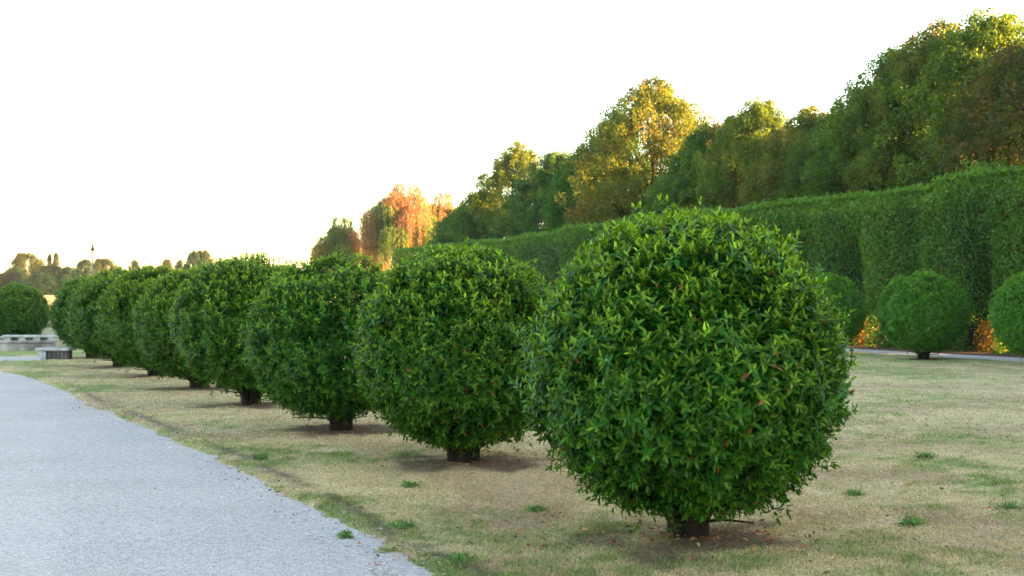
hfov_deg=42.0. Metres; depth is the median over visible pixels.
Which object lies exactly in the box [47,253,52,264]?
tree
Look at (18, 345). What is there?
wall
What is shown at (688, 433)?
ball bush
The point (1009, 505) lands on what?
weed
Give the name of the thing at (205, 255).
tree
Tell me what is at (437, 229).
broadleaf tree
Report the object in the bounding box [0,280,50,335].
ball bush
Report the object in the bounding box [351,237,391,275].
weeping willow
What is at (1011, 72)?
broadleaf tree
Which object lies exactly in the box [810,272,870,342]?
ball bush
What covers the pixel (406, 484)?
weed
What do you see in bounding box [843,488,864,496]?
weed
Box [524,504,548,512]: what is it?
weed
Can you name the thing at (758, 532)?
leaf litter
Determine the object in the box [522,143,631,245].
broadleaf tree
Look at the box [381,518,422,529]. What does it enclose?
weed
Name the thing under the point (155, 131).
sky
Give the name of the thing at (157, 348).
ball bush
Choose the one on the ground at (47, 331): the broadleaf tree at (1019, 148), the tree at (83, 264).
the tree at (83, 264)
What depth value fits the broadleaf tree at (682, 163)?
63.11 m
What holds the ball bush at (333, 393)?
on the lawn at (406, 464)
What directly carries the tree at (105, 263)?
on the ground at (47, 331)
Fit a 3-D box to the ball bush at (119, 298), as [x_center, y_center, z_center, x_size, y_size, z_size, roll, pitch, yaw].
[-7.435,0.671,27.730,2.577,2.459,2.509,-1,1,18]
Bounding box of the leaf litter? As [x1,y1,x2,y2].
[72,386,1023,575]
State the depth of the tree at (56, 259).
234.86 m
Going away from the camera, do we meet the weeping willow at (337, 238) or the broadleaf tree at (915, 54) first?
the broadleaf tree at (915, 54)
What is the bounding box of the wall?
[0,341,56,350]
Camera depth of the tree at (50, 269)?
203.86 m
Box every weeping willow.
[308,214,361,272]
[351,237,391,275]
[357,182,438,270]
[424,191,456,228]
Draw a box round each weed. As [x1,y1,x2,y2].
[252,453,270,460]
[335,529,353,538]
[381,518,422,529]
[400,480,420,487]
[439,550,483,563]
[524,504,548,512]
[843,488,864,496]
[894,514,933,527]
[910,451,937,459]
[988,501,1023,509]
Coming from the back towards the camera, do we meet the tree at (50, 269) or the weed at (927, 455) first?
the tree at (50, 269)
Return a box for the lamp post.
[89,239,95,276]
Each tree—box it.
[0,273,18,290]
[1,266,31,287]
[9,252,41,279]
[22,272,60,294]
[31,263,63,290]
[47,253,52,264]
[48,266,86,291]
[52,251,60,267]
[70,258,98,285]
[90,257,117,278]
[128,259,139,270]
[161,258,172,270]
[174,259,183,269]
[183,249,203,270]
[195,249,214,264]
[422,203,462,244]
[430,189,523,249]
[452,141,568,248]
[487,149,582,245]
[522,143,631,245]
[554,75,722,240]
[559,107,660,242]
[632,123,757,216]
[654,112,761,213]
[675,96,790,211]
[722,104,828,224]
[760,109,860,202]
[773,92,922,223]
[799,43,974,220]
[828,17,1022,214]
[852,7,1023,214]
[918,33,1023,209]
[981,71,1023,201]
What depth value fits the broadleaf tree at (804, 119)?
56.47 m
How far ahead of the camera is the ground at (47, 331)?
66.34 m
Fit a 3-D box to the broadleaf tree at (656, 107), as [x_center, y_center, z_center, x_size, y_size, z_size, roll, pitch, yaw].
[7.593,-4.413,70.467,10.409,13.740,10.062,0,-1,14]
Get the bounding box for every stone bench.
[2,335,58,346]
[35,347,74,359]
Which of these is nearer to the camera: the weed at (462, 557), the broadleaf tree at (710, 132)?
the weed at (462, 557)
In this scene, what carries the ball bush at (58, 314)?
on the lawn at (406, 464)
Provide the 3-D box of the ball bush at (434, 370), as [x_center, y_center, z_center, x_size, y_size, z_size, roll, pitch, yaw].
[-0.490,0.628,13.115,2.363,2.275,2.389,1,0,27]
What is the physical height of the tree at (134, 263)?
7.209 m
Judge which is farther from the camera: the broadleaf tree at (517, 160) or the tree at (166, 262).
the tree at (166, 262)
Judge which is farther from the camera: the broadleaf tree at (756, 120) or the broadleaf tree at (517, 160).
the broadleaf tree at (517, 160)
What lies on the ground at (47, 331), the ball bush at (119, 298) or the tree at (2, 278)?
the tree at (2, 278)
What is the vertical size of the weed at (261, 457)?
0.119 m
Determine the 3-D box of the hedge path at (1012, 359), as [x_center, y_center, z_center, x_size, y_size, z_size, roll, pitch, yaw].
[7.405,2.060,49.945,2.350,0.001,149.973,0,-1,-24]
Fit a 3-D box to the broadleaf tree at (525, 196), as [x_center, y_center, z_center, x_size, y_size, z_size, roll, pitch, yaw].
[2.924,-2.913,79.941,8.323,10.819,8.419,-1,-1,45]
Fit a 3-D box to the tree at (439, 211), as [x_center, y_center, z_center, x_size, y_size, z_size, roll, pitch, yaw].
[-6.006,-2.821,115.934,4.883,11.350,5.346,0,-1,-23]
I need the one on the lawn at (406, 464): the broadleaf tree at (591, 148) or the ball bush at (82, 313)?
the ball bush at (82, 313)
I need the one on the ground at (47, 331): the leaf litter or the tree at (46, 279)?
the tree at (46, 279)
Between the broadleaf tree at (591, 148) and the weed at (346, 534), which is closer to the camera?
the weed at (346, 534)
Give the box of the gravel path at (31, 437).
[0,356,433,575]
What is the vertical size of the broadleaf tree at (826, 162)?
11.800 m
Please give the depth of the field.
147.75 m
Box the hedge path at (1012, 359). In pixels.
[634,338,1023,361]
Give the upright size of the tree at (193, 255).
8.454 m
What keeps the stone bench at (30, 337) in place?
on the lawn at (406, 464)
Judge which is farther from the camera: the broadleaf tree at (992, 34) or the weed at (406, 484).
the broadleaf tree at (992, 34)
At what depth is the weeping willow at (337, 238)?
117.02 m
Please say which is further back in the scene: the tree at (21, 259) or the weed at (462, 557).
the tree at (21, 259)
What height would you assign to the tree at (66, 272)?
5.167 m
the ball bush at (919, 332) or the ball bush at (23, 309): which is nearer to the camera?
the ball bush at (919, 332)
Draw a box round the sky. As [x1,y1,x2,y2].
[0,0,1023,297]
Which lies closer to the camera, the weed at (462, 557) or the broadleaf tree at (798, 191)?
the weed at (462, 557)
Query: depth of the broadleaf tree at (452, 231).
86.87 m
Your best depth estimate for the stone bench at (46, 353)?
35.44 m
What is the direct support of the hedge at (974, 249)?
on the soil
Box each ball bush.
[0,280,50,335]
[47,274,103,357]
[63,264,138,366]
[91,261,176,375]
[128,260,247,387]
[165,251,310,404]
[237,247,391,430]
[344,236,553,462]
[508,192,859,540]
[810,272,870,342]
[871,269,973,359]
[984,270,1023,359]
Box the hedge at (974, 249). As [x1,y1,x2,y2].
[390,151,1023,353]
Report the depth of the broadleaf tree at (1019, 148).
41.75 m
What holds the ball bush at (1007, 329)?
on the lawn at (406, 464)
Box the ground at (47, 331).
[41,301,515,345]
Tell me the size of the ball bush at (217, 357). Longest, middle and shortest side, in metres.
2.601 x 2.413 x 2.407 m
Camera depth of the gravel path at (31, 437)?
10.40 m
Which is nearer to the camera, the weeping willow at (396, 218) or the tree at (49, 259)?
the weeping willow at (396, 218)
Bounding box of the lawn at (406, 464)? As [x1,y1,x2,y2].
[0,346,1023,575]
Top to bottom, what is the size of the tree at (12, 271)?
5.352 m
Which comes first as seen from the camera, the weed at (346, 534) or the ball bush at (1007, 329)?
the weed at (346, 534)
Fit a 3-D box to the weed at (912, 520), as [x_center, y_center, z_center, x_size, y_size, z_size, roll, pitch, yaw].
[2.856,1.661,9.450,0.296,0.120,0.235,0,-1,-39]
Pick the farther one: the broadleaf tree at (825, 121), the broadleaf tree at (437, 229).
the broadleaf tree at (437, 229)
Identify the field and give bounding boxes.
[43,295,54,307]
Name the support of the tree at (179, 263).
on the ground at (47, 331)
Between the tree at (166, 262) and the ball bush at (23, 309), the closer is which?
the ball bush at (23, 309)
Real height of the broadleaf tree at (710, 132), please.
10.726 m

